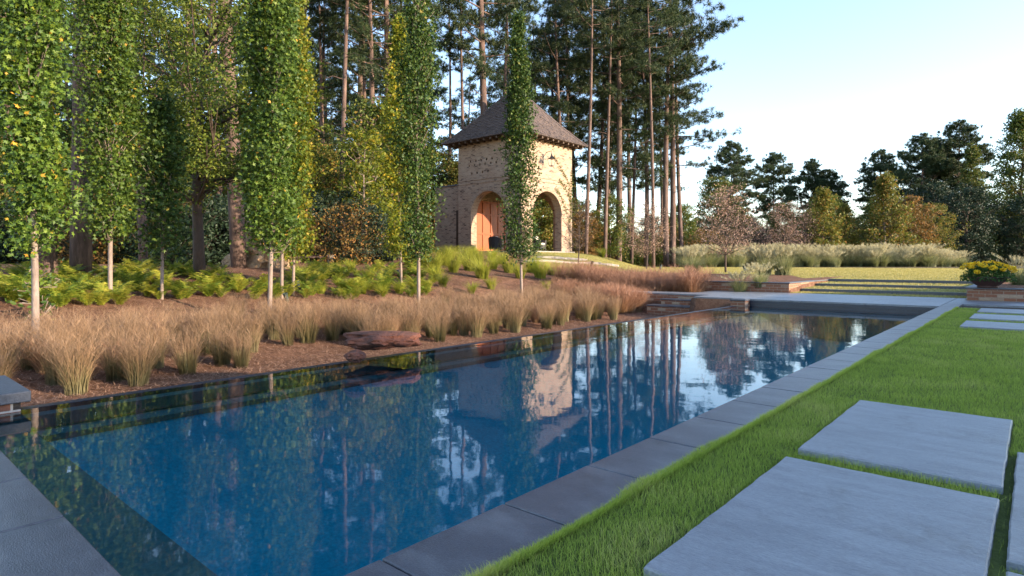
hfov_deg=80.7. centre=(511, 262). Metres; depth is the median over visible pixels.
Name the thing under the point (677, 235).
shrub
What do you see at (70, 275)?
fern
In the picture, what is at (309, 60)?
pine tree
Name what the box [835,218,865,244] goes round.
broadleaf tree
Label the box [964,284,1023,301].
retaining wall
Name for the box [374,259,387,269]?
fern
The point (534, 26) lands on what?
pine tree
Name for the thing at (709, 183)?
broadleaf tree
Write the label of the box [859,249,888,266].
plume grass
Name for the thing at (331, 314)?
grass tuft
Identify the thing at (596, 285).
red grass tuft
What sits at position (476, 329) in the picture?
grass tuft
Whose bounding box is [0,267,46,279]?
fern
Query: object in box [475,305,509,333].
grass tuft
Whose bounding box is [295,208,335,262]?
shrub
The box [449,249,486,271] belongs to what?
feathery grass
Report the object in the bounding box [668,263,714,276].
red grass tuft
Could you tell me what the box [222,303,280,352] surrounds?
grass tuft
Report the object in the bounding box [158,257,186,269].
fern
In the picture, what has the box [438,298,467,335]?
grass tuft
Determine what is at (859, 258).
plume grass
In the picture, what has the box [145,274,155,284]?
fern
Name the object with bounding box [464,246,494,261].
feathery grass
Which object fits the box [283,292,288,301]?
ground light
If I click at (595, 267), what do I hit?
red grass tuft
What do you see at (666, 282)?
red grass tuft
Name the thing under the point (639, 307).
red grass tuft
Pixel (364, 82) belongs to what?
pine tree
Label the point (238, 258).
pine tree
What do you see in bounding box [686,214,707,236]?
evergreen tree
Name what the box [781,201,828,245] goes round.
bare tree
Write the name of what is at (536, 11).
pine tree
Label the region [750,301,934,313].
pool end wall
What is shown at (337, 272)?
fern
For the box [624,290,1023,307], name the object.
deck
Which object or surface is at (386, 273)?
fern
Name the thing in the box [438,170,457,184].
broadleaf tree
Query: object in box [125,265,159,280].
fern
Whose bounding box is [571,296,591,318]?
grass tuft
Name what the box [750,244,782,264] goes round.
plume grass
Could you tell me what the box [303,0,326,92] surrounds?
pine tree
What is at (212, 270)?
fern
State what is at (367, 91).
pine tree
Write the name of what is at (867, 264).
plume grass
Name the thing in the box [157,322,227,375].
grass tuft
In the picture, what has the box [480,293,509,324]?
grass tuft
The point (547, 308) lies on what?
grass tuft
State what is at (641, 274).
red grass tuft
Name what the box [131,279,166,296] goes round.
fern
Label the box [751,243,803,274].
plume grass
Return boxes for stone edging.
[537,256,586,259]
[538,260,618,266]
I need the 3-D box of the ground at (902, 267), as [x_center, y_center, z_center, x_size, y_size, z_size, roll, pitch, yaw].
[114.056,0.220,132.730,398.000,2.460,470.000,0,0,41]
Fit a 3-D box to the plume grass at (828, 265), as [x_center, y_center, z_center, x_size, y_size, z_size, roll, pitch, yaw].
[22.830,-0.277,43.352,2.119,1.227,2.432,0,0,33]
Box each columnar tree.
[0,0,89,338]
[59,0,163,299]
[122,85,200,299]
[222,0,314,312]
[248,3,317,297]
[268,0,328,295]
[373,9,430,282]
[383,0,449,299]
[493,5,547,300]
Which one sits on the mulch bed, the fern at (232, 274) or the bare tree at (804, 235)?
the fern at (232, 274)
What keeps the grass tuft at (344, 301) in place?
on the mulch bed
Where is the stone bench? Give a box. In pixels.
[295,254,333,262]
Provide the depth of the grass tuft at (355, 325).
10.07 m
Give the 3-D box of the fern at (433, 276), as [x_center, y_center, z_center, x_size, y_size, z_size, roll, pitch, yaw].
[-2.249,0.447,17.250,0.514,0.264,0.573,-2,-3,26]
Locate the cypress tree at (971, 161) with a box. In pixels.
[954,143,990,209]
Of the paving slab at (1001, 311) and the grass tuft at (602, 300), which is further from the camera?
the grass tuft at (602, 300)
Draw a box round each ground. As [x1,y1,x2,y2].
[500,309,1023,575]
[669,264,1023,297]
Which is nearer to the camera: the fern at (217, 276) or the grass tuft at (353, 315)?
the grass tuft at (353, 315)
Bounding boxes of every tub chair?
[488,236,503,250]
[532,237,545,250]
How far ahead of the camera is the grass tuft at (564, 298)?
14.99 m
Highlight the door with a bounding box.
[477,201,505,250]
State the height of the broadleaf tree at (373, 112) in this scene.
7.896 m
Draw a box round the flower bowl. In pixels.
[967,276,1006,287]
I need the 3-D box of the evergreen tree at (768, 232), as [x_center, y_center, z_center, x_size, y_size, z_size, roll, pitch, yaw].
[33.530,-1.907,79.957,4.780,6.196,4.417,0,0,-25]
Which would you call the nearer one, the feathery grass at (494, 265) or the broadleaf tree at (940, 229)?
the feathery grass at (494, 265)
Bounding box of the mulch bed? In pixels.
[0,252,842,406]
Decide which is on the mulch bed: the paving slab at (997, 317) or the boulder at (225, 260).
the boulder at (225, 260)
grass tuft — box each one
[0,315,55,377]
[0,317,30,362]
[0,340,46,377]
[1,304,65,354]
[3,316,56,370]
[3,331,88,372]
[6,321,126,385]
[13,312,53,338]
[19,306,128,369]
[28,326,116,395]
[31,306,96,344]
[54,311,131,362]
[61,312,110,346]
[70,308,171,359]
[70,336,156,375]
[79,318,162,382]
[90,325,174,386]
[93,305,165,345]
[96,301,181,357]
[102,310,190,369]
[105,314,132,338]
[107,316,182,343]
[117,304,150,331]
[149,301,194,337]
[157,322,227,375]
[160,309,199,347]
[172,316,214,351]
[174,299,238,355]
[176,306,227,334]
[180,307,233,347]
[181,301,234,323]
[190,314,251,366]
[206,299,243,328]
[211,302,255,336]
[214,322,269,368]
[221,292,256,323]
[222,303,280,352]
[226,310,260,342]
[245,298,285,333]
[248,294,303,339]
[256,294,288,320]
[265,299,309,334]
[266,309,301,345]
[274,294,293,312]
[285,296,338,343]
[287,302,318,337]
[291,301,319,319]
[294,299,318,321]
[305,303,348,341]
[311,302,346,328]
[314,299,346,330]
[323,294,374,332]
[326,304,353,334]
[327,300,377,331]
[328,292,362,318]
[351,308,397,330]
[357,301,381,326]
[358,305,402,330]
[360,307,407,330]
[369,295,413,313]
[373,296,407,328]
[380,294,409,316]
[382,298,401,319]
[383,294,434,330]
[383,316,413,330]
[387,301,430,332]
[401,292,437,322]
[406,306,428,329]
[413,298,458,328]
[415,304,444,338]
[418,293,462,323]
[418,304,458,341]
[432,284,456,306]
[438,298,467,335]
[447,292,470,311]
[447,296,475,322]
[451,288,472,305]
[451,303,479,335]
[455,298,501,337]
[457,291,486,310]
[457,302,486,330]
[468,293,495,323]
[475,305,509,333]
[478,302,504,327]
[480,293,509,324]
[484,289,514,307]
[485,298,535,332]
[486,291,522,319]
[486,291,527,329]
[488,289,519,318]
[491,283,509,294]
[501,290,526,314]
[506,290,538,326]
[510,287,537,318]
[522,285,557,315]
[528,304,540,322]
[531,295,574,328]
[535,299,565,325]
[538,284,570,310]
[540,260,572,281]
[540,297,569,324]
[541,277,585,292]
[547,276,586,294]
[547,291,568,307]
[550,290,577,321]
[551,300,571,325]
[553,256,599,278]
[553,277,590,301]
[553,291,573,313]
[555,264,585,283]
[563,279,605,298]
[565,258,608,282]
[566,262,609,287]
[569,285,599,302]
[570,265,610,286]
[570,292,597,321]
[571,285,601,301]
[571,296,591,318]
[573,265,622,285]
[578,268,606,287]
[578,291,607,320]
[583,281,615,288]
[586,291,610,315]
[588,266,634,281]
[590,284,644,313]
[591,281,629,302]
[592,281,629,310]
[592,294,612,318]
[595,270,645,287]
[597,283,622,302]
[600,273,638,286]
[600,280,637,289]
[600,295,622,319]
[602,274,636,284]
[605,294,620,315]
[608,287,651,312]
[610,283,663,305]
[611,266,655,284]
[614,272,660,289]
[614,284,650,311]
[615,286,659,311]
[618,274,649,290]
[623,271,656,289]
[624,268,660,285]
[632,264,673,279]
[635,289,664,311]
[637,264,682,286]
[638,269,667,290]
[644,274,677,291]
[651,271,678,291]
[657,273,698,291]
[660,268,716,291]
[661,272,686,291]
[666,263,713,285]
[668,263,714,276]
[668,264,726,291]
[673,268,717,291]
[679,270,728,291]
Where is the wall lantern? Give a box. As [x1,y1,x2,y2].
[542,151,555,166]
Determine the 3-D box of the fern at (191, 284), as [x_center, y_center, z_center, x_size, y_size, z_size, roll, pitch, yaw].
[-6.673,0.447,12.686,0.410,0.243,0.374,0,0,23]
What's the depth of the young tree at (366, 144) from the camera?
24.32 m
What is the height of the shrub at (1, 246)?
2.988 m
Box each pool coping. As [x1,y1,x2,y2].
[0,451,120,575]
[345,303,962,575]
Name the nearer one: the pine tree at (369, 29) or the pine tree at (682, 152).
the pine tree at (369, 29)
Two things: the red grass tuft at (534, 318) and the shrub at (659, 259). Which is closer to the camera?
the red grass tuft at (534, 318)
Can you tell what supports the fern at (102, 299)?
on the mulch bed
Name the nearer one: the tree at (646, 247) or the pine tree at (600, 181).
the tree at (646, 247)
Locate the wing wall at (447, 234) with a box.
[435,184,457,251]
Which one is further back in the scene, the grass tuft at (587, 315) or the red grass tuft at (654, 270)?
the red grass tuft at (654, 270)
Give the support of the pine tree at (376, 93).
on the ground at (902, 267)
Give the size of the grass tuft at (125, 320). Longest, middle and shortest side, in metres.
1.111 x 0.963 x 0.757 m
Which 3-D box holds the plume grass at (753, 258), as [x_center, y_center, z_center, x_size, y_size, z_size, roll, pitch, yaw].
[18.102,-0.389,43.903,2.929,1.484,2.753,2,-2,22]
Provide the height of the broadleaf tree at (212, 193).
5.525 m
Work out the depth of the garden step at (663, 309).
15.95 m
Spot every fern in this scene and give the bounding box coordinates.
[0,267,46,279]
[0,278,29,300]
[0,281,30,301]
[3,261,28,278]
[3,273,23,282]
[9,263,28,274]
[12,272,69,288]
[15,288,49,302]
[18,277,63,297]
[41,286,63,306]
[49,283,79,297]
[51,274,97,294]
[57,265,95,283]
[58,262,84,281]
[59,263,90,280]
[60,283,91,305]
[66,271,107,289]
[68,278,90,285]
[69,289,104,305]
[83,282,121,304]
[85,280,107,291]
[91,276,122,286]
[92,261,120,278]
[98,264,129,277]
[98,271,118,277]
[100,285,135,304]
[101,280,133,297]
[113,263,147,275]
[113,276,141,285]
[114,258,148,271]
[114,266,153,280]
[118,271,135,285]
[125,255,158,269]
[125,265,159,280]
[126,271,156,291]
[131,257,157,268]
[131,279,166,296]
[142,260,160,270]
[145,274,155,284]
[146,270,171,283]
[149,285,165,297]
[150,290,167,298]
[151,270,180,285]
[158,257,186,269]
[158,264,177,272]
[162,280,195,298]
[164,266,179,275]
[165,279,182,288]
[166,259,192,274]
[169,280,189,294]
[170,263,189,275]
[177,283,201,297]
[181,267,197,278]
[184,279,199,288]
[188,274,210,288]
[194,272,221,282]
[194,276,221,296]
[195,268,230,283]
[196,270,233,282]
[206,262,221,273]
[206,283,236,296]
[212,265,227,274]
[222,279,253,292]
[223,280,238,290]
[224,273,236,282]
[227,273,254,289]
[247,273,276,291]
[247,279,273,298]
[272,284,289,298]
[273,277,291,285]
[273,280,300,296]
[278,270,304,283]
[288,274,316,289]
[290,269,315,280]
[295,288,316,297]
[296,273,320,284]
[297,280,323,295]
[311,267,333,280]
[312,260,330,270]
[327,286,341,296]
[328,265,347,274]
[329,275,346,284]
[333,263,358,277]
[334,277,357,289]
[335,270,348,276]
[336,288,354,299]
[345,277,368,288]
[345,285,362,295]
[346,285,367,297]
[346,291,361,299]
[353,268,362,276]
[354,270,376,282]
[363,259,387,271]
[369,269,391,280]
[370,273,391,287]
[372,288,390,296]
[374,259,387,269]
[380,276,396,288]
[381,262,399,272]
[389,278,411,285]
[391,268,408,278]
[400,285,420,296]
[402,261,416,269]
[404,276,426,287]
[404,281,424,291]
[407,265,425,275]
[414,269,427,277]
[420,283,434,294]
[427,273,439,282]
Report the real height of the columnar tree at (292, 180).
7.239 m
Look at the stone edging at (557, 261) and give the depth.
29.37 m
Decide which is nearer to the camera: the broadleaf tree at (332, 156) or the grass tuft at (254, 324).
the grass tuft at (254, 324)
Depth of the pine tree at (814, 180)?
96.68 m
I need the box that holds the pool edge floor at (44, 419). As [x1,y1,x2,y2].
[0,335,581,434]
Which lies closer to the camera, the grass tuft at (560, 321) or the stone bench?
the grass tuft at (560, 321)
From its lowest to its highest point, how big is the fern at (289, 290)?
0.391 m
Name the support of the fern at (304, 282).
on the mulch bed
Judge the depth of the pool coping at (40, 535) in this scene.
1.85 m
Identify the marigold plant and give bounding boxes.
[959,260,1017,281]
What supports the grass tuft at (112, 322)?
on the mulch bed
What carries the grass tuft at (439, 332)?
on the mulch bed
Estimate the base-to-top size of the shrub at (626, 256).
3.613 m
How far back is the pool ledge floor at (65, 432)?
5.18 m
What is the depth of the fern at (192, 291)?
11.68 m
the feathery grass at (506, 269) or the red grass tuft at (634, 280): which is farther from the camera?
the feathery grass at (506, 269)
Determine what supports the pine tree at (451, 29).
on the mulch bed
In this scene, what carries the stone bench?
on the mulch bed
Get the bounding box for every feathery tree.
[0,0,331,279]
[972,107,1023,264]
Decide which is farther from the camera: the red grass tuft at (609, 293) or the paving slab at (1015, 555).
the red grass tuft at (609, 293)
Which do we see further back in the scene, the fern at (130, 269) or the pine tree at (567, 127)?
the pine tree at (567, 127)
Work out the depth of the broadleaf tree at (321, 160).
29.68 m
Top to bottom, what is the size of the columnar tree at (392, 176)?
7.706 m
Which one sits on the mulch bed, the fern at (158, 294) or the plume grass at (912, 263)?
the fern at (158, 294)
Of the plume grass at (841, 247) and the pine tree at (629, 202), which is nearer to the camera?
the plume grass at (841, 247)
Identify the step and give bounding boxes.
[642,294,693,300]
[646,304,689,314]
[660,298,690,304]
[801,288,966,295]
[816,283,966,288]
[828,279,973,283]
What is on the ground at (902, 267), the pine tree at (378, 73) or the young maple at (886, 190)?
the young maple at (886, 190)
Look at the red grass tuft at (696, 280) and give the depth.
17.90 m
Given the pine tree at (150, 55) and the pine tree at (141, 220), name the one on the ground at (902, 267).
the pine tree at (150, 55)
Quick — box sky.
[62,0,1023,241]
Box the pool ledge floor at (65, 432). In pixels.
[35,337,614,441]
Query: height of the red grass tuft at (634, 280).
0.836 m
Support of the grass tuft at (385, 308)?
on the mulch bed
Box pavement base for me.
[703,298,1023,310]
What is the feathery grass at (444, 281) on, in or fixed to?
on the mulch bed
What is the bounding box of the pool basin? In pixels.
[21,337,847,575]
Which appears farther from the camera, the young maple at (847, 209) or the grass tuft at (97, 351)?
the young maple at (847, 209)
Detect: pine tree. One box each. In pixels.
[0,0,72,124]
[0,0,72,198]
[30,0,72,144]
[34,2,85,284]
[53,0,222,260]
[69,0,115,274]
[120,40,184,111]
[144,34,193,119]
[152,0,247,127]
[162,4,213,134]
[173,5,189,186]
[197,51,251,144]
[212,0,222,198]
[217,0,246,267]
[220,0,258,102]
[234,25,319,118]
[235,11,318,107]
[302,0,378,170]
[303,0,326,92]
[303,0,342,181]
[307,18,355,144]
[309,0,395,161]
[309,0,432,176]
[312,54,354,147]
[327,0,355,218]
[329,0,445,202]
[331,16,383,138]
[339,0,470,195]
[348,0,406,157]
[366,8,446,170]
[367,80,382,101]
[378,49,457,180]
[422,45,470,237]
[430,0,478,179]
[433,74,489,159]
[434,0,490,129]
[440,0,537,114]
[471,0,544,93]
[474,65,511,117]
[476,0,549,108]
[491,19,565,126]
[510,19,600,192]
[524,0,605,132]
[526,3,615,240]
[540,0,599,247]
[548,0,621,253]
[555,0,653,220]
[562,0,678,260]
[573,24,650,230]
[578,0,644,256]
[591,2,712,265]
[593,13,669,238]
[599,0,659,263]
[602,0,744,266]
[609,0,688,267]
[622,0,729,265]
[629,12,741,257]
[634,76,689,235]
[703,140,760,213]
[741,151,807,241]
[781,158,847,216]
[809,169,852,217]
[852,147,906,216]
[881,132,965,203]
[893,136,966,194]
[925,118,996,196]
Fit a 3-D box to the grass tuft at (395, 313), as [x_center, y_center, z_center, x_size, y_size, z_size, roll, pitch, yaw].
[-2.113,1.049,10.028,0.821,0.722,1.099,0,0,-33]
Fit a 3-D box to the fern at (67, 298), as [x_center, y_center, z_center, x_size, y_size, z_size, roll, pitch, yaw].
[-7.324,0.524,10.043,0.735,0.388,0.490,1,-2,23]
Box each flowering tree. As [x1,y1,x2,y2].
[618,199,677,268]
[691,183,765,271]
[735,216,771,253]
[748,198,822,246]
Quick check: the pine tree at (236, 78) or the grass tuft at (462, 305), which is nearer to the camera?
the grass tuft at (462, 305)
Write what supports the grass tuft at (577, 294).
on the mulch bed
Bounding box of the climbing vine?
[554,156,573,251]
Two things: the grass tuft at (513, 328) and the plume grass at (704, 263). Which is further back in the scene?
the plume grass at (704, 263)
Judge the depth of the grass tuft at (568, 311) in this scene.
14.07 m
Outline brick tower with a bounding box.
[441,95,588,252]
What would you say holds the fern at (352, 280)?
on the mulch bed
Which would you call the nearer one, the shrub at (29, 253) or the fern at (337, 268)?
the fern at (337, 268)
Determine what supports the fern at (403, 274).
on the mulch bed
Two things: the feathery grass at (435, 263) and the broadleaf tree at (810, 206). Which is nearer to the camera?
the feathery grass at (435, 263)
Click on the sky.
(834, 83)
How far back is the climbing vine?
36.53 m
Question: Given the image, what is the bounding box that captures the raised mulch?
[998,282,1023,287]
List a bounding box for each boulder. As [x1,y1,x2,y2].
[221,254,230,265]
[343,331,421,350]
[343,349,365,362]
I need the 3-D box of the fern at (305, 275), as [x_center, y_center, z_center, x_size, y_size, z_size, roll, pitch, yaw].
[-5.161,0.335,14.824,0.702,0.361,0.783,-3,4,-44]
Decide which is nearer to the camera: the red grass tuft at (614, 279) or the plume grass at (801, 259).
the red grass tuft at (614, 279)
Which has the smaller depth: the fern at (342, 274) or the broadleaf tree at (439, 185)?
the fern at (342, 274)
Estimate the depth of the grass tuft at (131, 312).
9.40 m
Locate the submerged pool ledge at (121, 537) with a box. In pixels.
[0,431,217,575]
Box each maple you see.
[795,186,852,254]
[826,203,865,253]
[858,170,931,247]
[888,176,973,252]
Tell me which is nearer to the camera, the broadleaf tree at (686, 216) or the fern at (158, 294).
the fern at (158, 294)
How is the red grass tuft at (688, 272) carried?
on the mulch bed
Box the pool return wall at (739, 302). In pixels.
[730,298,749,305]
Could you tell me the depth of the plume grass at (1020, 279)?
15.54 m
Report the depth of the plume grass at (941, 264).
43.28 m
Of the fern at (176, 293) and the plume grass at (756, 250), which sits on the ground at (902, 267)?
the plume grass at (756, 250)
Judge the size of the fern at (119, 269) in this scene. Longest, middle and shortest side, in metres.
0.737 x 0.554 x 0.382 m
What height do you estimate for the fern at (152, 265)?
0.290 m
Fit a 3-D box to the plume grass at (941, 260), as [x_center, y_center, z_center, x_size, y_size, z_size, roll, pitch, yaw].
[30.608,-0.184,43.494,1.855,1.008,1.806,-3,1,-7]
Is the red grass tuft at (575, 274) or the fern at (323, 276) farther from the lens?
the red grass tuft at (575, 274)
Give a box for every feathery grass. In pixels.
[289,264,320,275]
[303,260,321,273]
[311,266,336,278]
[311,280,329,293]
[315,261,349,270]
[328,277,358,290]
[339,258,362,271]
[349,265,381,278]
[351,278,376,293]
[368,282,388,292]
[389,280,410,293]
[391,250,413,264]
[411,249,440,267]
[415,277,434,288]
[420,250,456,268]
[422,262,448,281]
[434,244,474,265]
[434,273,455,286]
[439,244,458,256]
[442,253,467,272]
[446,255,504,278]
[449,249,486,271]
[450,245,478,263]
[462,281,479,293]
[463,243,486,255]
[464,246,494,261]
[476,248,505,259]
[480,254,503,268]
[481,275,499,289]
[489,250,509,263]
[489,255,518,272]
[496,262,531,278]
[523,255,555,272]
[526,259,552,278]
[540,279,551,289]
[542,260,559,275]
[595,248,609,257]
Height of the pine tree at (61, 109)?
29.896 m
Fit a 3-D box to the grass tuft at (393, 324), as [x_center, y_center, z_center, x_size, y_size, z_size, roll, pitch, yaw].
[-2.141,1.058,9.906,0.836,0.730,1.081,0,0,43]
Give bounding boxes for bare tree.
[557,198,597,263]
[723,223,748,244]
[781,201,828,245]
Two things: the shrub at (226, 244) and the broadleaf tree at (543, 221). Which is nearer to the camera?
the shrub at (226, 244)
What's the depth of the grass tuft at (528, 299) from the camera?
14.05 m
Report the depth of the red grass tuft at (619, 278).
19.03 m
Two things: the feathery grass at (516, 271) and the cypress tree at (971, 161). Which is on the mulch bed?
the feathery grass at (516, 271)
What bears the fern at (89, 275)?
on the mulch bed
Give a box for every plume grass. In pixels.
[666,246,697,266]
[673,244,711,272]
[678,246,708,265]
[694,245,717,266]
[698,244,724,266]
[713,248,730,266]
[718,270,755,291]
[720,246,753,266]
[722,245,749,261]
[722,248,742,266]
[737,244,783,274]
[737,245,754,266]
[741,242,780,263]
[741,261,782,287]
[748,248,761,266]
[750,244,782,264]
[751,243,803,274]
[771,244,800,263]
[780,242,813,261]
[781,249,801,266]
[788,242,814,266]
[792,246,827,266]
[803,250,825,266]
[807,245,838,266]
[815,244,847,266]
[821,249,847,266]
[822,250,845,266]
[827,244,861,266]
[830,244,858,266]
[839,245,872,266]
[843,249,876,266]
[851,246,876,266]
[856,251,881,266]
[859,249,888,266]
[862,241,901,266]
[869,243,900,258]
[881,248,910,266]
[886,244,915,266]
[894,252,913,266]
[899,242,950,266]
[899,246,931,266]
[901,251,935,266]
[910,249,947,266]
[935,249,957,266]
[935,254,952,266]
[937,250,958,266]
[946,256,960,266]
[948,250,975,266]
[993,254,1023,284]
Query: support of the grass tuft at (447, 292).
on the mulch bed
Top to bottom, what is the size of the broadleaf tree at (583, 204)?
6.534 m
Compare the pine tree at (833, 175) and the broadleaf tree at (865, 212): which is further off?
the pine tree at (833, 175)
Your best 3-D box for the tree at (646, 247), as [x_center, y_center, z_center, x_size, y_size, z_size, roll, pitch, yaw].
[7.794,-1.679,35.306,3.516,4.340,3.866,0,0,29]
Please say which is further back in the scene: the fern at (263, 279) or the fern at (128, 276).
the fern at (263, 279)
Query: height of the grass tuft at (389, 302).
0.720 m
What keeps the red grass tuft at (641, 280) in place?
on the mulch bed
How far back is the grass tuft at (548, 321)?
12.79 m
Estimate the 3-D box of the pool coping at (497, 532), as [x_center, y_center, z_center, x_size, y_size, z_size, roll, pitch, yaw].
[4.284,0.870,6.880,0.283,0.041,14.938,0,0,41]
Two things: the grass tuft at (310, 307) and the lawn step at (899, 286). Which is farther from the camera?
the lawn step at (899, 286)
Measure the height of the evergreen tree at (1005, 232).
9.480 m
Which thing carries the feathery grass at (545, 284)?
on the mulch bed
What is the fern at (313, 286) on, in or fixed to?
on the mulch bed
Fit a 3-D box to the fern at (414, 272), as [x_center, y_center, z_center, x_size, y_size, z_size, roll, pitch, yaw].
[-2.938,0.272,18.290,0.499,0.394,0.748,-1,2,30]
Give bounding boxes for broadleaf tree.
[0,149,13,203]
[54,121,105,147]
[55,146,94,209]
[123,135,220,215]
[177,176,226,198]
[189,144,244,230]
[206,104,254,197]
[224,129,349,224]
[244,137,335,189]
[303,138,339,212]
[309,117,354,186]
[311,169,366,243]
[317,95,440,220]
[367,100,452,222]
[413,201,434,248]
[423,159,457,245]
[425,146,457,252]
[428,160,457,238]
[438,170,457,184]
[532,184,576,250]
[532,198,576,241]
[537,189,585,250]
[572,197,615,250]
[572,210,603,255]
[576,193,636,258]
[668,202,702,245]
[688,175,751,244]
[710,203,762,246]
[735,213,768,259]
[762,201,802,245]
[788,194,852,255]
[790,215,807,242]
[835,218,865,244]
[855,199,888,244]
[877,194,942,256]
[907,201,972,258]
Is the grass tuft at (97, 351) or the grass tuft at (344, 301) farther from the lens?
the grass tuft at (344, 301)
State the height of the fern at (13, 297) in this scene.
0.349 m
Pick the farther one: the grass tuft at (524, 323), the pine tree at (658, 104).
the pine tree at (658, 104)
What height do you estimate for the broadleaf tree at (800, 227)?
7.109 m
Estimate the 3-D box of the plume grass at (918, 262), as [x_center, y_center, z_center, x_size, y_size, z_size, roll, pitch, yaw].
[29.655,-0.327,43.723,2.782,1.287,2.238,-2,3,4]
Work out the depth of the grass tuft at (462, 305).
12.59 m
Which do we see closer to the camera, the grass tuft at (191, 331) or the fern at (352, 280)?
the grass tuft at (191, 331)
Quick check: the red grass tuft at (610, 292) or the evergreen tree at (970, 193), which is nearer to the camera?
the red grass tuft at (610, 292)
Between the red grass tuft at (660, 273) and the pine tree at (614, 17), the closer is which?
the red grass tuft at (660, 273)
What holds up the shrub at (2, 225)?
on the mulch bed
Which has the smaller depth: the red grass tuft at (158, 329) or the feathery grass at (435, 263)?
the red grass tuft at (158, 329)
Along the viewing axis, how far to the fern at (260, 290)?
12.43 m
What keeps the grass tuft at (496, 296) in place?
on the mulch bed
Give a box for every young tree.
[0,148,70,209]
[326,126,402,247]
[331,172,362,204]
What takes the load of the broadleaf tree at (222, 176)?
on the ground at (902, 267)
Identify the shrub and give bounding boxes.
[0,199,24,263]
[0,202,16,263]
[0,207,106,263]
[0,210,95,260]
[4,215,66,263]
[23,196,155,263]
[92,185,207,263]
[92,218,160,263]
[102,182,228,264]
[149,197,245,265]
[152,193,227,252]
[209,194,311,252]
[295,199,387,264]
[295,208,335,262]
[297,188,388,261]
[298,192,350,262]
[314,222,346,261]
[315,198,402,265]
[341,213,405,260]
[348,206,433,257]
[607,232,649,265]
[627,235,662,265]
[634,237,678,265]
[643,222,689,265]
[669,232,707,256]
[683,227,730,246]
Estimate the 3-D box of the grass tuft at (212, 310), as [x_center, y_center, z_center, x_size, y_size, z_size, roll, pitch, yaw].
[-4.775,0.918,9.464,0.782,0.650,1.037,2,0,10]
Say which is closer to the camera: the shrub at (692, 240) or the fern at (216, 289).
the fern at (216, 289)
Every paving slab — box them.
[644,456,999,575]
[798,400,1012,494]
[959,320,1023,331]
[969,313,1023,321]
[977,308,1023,314]
[1006,452,1023,574]
[1006,571,1023,575]
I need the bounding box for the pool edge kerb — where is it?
[21,306,733,414]
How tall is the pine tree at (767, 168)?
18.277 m
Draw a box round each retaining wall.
[675,279,828,292]
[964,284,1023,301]
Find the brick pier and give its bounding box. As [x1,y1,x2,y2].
[0,375,30,436]
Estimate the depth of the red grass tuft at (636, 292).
16.65 m
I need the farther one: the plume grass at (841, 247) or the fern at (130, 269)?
the plume grass at (841, 247)
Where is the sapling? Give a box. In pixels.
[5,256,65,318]
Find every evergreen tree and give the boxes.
[610,220,641,261]
[634,215,659,239]
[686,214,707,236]
[699,221,734,256]
[752,227,777,257]
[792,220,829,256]
[883,195,936,244]
[931,182,1014,263]
[963,185,1009,261]
[971,200,1018,262]
[989,203,1018,264]
[991,194,1023,264]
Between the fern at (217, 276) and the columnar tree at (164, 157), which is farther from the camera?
the fern at (217, 276)
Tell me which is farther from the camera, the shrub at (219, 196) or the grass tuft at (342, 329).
the shrub at (219, 196)
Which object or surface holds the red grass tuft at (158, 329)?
on the mulch bed
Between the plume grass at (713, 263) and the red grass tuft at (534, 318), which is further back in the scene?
the plume grass at (713, 263)
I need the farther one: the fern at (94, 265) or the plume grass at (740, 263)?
the plume grass at (740, 263)
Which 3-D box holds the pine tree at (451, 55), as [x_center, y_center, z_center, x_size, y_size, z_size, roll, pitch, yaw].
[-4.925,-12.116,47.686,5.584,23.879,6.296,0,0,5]
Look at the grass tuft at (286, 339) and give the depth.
9.53 m
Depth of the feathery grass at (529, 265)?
23.49 m
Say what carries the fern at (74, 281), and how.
on the mulch bed
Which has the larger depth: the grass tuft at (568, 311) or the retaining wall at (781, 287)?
the retaining wall at (781, 287)
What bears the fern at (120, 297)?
on the mulch bed
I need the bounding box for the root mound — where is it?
[245,221,291,268]
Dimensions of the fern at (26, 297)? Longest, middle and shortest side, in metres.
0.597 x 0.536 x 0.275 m
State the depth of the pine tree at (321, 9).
38.75 m

